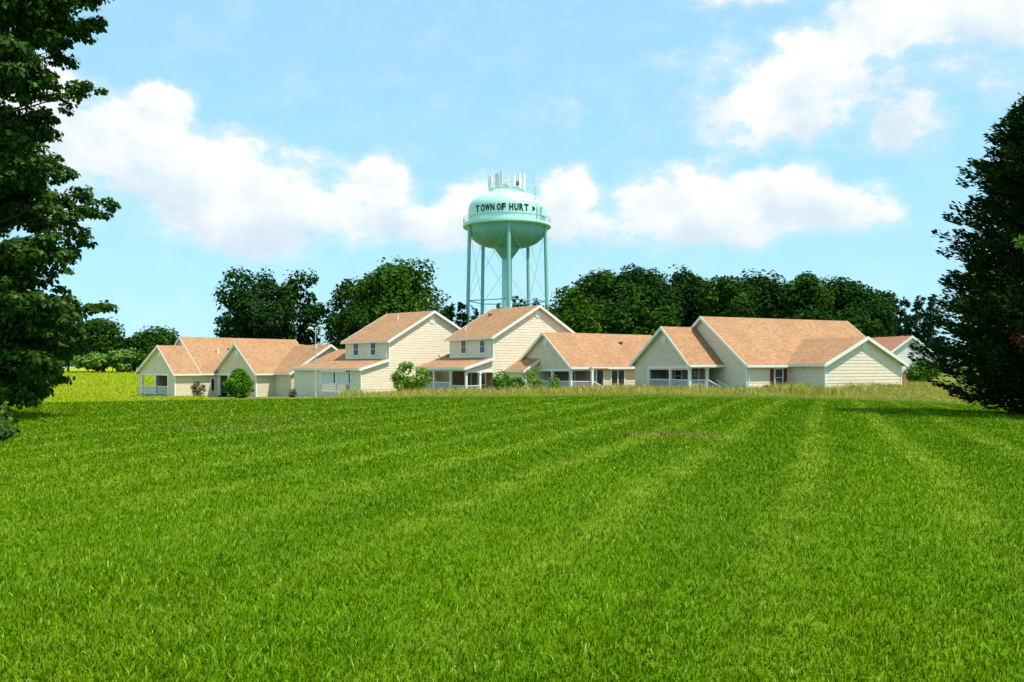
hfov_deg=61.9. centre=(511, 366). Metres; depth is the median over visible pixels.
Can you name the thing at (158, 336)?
hedgerow tree
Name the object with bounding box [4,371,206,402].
hay field grass
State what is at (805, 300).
woodland tree
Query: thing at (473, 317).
conifer tree
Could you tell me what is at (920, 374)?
bush
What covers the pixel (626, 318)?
woodland tree
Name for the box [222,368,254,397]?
bush
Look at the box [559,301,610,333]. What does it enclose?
woodland tree
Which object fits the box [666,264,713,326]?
woodland tree
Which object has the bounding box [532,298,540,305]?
conifer tree
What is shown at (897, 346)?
house
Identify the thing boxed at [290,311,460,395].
house
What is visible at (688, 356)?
house
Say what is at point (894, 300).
woodland tree
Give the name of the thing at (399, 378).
bush
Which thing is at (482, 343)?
window
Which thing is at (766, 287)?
woodland tree
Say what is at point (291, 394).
bush
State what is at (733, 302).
woodland tree
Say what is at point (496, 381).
bush
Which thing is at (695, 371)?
door
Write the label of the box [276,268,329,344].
broadleaf tree
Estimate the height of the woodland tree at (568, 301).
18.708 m
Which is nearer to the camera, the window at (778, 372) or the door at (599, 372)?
the window at (778, 372)
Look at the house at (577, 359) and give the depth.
92.76 m
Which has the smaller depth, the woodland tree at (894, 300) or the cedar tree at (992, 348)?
the cedar tree at (992, 348)
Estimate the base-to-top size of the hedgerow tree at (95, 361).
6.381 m
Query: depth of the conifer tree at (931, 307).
141.78 m
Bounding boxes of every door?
[468,373,471,388]
[568,371,574,385]
[596,369,603,387]
[691,368,698,386]
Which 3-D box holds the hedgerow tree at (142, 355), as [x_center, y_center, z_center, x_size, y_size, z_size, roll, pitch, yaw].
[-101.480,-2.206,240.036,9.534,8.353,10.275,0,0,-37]
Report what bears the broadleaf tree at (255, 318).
on the ground at (528, 563)
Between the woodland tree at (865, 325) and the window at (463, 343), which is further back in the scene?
the woodland tree at (865, 325)
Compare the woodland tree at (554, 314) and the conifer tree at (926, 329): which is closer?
the conifer tree at (926, 329)
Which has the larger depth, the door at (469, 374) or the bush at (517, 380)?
the door at (469, 374)
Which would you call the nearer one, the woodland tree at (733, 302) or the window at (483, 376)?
the window at (483, 376)
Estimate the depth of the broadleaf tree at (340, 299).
143.13 m
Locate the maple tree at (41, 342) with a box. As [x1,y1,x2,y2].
[0,0,121,440]
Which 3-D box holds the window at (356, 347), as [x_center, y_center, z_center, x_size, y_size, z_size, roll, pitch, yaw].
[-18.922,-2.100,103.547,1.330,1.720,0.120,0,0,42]
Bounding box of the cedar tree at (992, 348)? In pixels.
[906,91,1023,413]
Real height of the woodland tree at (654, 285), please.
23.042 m
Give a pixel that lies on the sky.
(333, 139)
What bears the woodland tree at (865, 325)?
on the ground at (528, 563)
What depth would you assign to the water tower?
155.60 m
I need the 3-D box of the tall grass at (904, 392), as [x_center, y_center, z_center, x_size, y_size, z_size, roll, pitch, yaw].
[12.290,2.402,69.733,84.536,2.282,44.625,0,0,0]
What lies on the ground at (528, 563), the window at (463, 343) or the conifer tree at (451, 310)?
the conifer tree at (451, 310)
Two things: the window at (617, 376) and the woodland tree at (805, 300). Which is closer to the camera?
the window at (617, 376)
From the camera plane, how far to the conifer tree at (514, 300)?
189.71 m
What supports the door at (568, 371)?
in the house at (577, 359)
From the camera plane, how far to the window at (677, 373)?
84.61 m
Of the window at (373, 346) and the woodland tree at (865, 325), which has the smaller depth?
the window at (373, 346)
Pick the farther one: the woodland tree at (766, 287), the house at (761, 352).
the woodland tree at (766, 287)
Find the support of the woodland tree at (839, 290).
on the ground at (528, 563)
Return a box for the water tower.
[463,171,550,323]
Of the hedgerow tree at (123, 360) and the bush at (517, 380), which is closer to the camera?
the bush at (517, 380)
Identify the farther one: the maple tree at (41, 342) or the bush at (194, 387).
the bush at (194, 387)
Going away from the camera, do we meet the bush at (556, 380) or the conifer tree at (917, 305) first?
the bush at (556, 380)
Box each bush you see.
[190,381,206,395]
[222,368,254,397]
[288,388,297,397]
[390,361,432,391]
[491,369,512,389]
[508,376,525,388]
[523,367,543,389]
[547,375,560,388]
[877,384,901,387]
[903,358,941,382]
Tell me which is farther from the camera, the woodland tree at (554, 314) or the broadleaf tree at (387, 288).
the woodland tree at (554, 314)
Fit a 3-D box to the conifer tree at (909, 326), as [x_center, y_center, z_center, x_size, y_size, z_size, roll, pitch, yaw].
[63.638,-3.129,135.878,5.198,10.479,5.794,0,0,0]
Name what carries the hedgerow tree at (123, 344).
on the ground at (528, 563)
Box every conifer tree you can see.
[439,306,448,319]
[445,302,457,321]
[454,302,469,327]
[469,305,479,321]
[512,296,519,306]
[519,298,526,306]
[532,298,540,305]
[892,297,912,335]
[901,314,919,338]
[910,295,934,359]
[916,320,946,373]
[922,296,949,366]
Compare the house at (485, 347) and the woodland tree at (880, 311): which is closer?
the house at (485, 347)
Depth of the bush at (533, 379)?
83.48 m
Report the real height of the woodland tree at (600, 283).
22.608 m
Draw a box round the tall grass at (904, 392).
[230,380,997,405]
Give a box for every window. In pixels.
[210,378,215,391]
[352,343,359,355]
[369,343,376,355]
[460,340,466,354]
[477,373,485,385]
[479,339,485,353]
[610,369,624,386]
[674,370,681,378]
[774,368,783,385]
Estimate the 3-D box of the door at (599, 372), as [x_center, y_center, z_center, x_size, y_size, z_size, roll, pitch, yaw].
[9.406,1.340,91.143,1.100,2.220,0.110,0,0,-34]
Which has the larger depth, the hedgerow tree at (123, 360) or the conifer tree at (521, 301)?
the hedgerow tree at (123, 360)
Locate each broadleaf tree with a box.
[211,265,303,341]
[212,314,232,337]
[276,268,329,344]
[320,278,353,344]
[324,300,377,348]
[346,255,450,322]
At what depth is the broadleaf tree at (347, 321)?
130.78 m
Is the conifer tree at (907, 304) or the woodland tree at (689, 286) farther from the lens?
the woodland tree at (689, 286)
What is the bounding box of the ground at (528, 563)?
[0,365,1023,681]
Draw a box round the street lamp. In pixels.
[307,325,323,396]
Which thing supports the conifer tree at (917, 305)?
on the ground at (528, 563)
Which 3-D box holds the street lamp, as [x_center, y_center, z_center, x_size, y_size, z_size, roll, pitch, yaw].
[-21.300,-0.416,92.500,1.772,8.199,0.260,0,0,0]
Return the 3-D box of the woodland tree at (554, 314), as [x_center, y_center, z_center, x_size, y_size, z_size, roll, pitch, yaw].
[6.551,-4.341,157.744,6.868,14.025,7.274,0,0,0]
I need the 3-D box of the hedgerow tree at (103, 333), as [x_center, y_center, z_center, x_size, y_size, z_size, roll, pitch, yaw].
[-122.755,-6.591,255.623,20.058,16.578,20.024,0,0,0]
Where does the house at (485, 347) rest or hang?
on the ground at (528, 563)
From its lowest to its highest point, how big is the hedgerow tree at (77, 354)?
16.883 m
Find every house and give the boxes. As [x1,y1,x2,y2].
[135,337,344,396]
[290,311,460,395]
[413,305,574,390]
[519,332,651,387]
[629,326,729,388]
[666,316,908,388]
[872,336,933,381]
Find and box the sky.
[0,0,1023,361]
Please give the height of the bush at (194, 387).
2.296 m
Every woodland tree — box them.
[542,305,561,318]
[549,285,605,320]
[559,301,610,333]
[571,269,649,324]
[596,296,654,334]
[607,263,686,327]
[640,305,683,335]
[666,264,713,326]
[690,275,758,326]
[720,268,791,318]
[768,271,839,320]
[817,275,875,320]
[834,305,887,337]
[837,280,902,336]
[872,290,903,336]
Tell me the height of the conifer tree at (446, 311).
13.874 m
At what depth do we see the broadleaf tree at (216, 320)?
140.17 m
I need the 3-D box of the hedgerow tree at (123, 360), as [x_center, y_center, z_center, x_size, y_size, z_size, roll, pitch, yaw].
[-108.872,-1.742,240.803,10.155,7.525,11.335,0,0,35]
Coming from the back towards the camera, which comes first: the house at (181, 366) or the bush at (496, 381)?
the house at (181, 366)
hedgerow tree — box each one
[64,321,91,370]
[70,351,114,371]
[75,317,125,367]
[106,347,138,372]
[111,336,145,371]
[126,325,179,352]
[133,344,157,366]
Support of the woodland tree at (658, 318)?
on the ground at (528, 563)
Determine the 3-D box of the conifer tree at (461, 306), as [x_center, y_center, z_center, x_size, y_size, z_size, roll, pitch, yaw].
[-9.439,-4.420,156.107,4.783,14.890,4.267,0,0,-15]
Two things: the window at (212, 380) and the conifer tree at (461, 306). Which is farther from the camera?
the conifer tree at (461, 306)

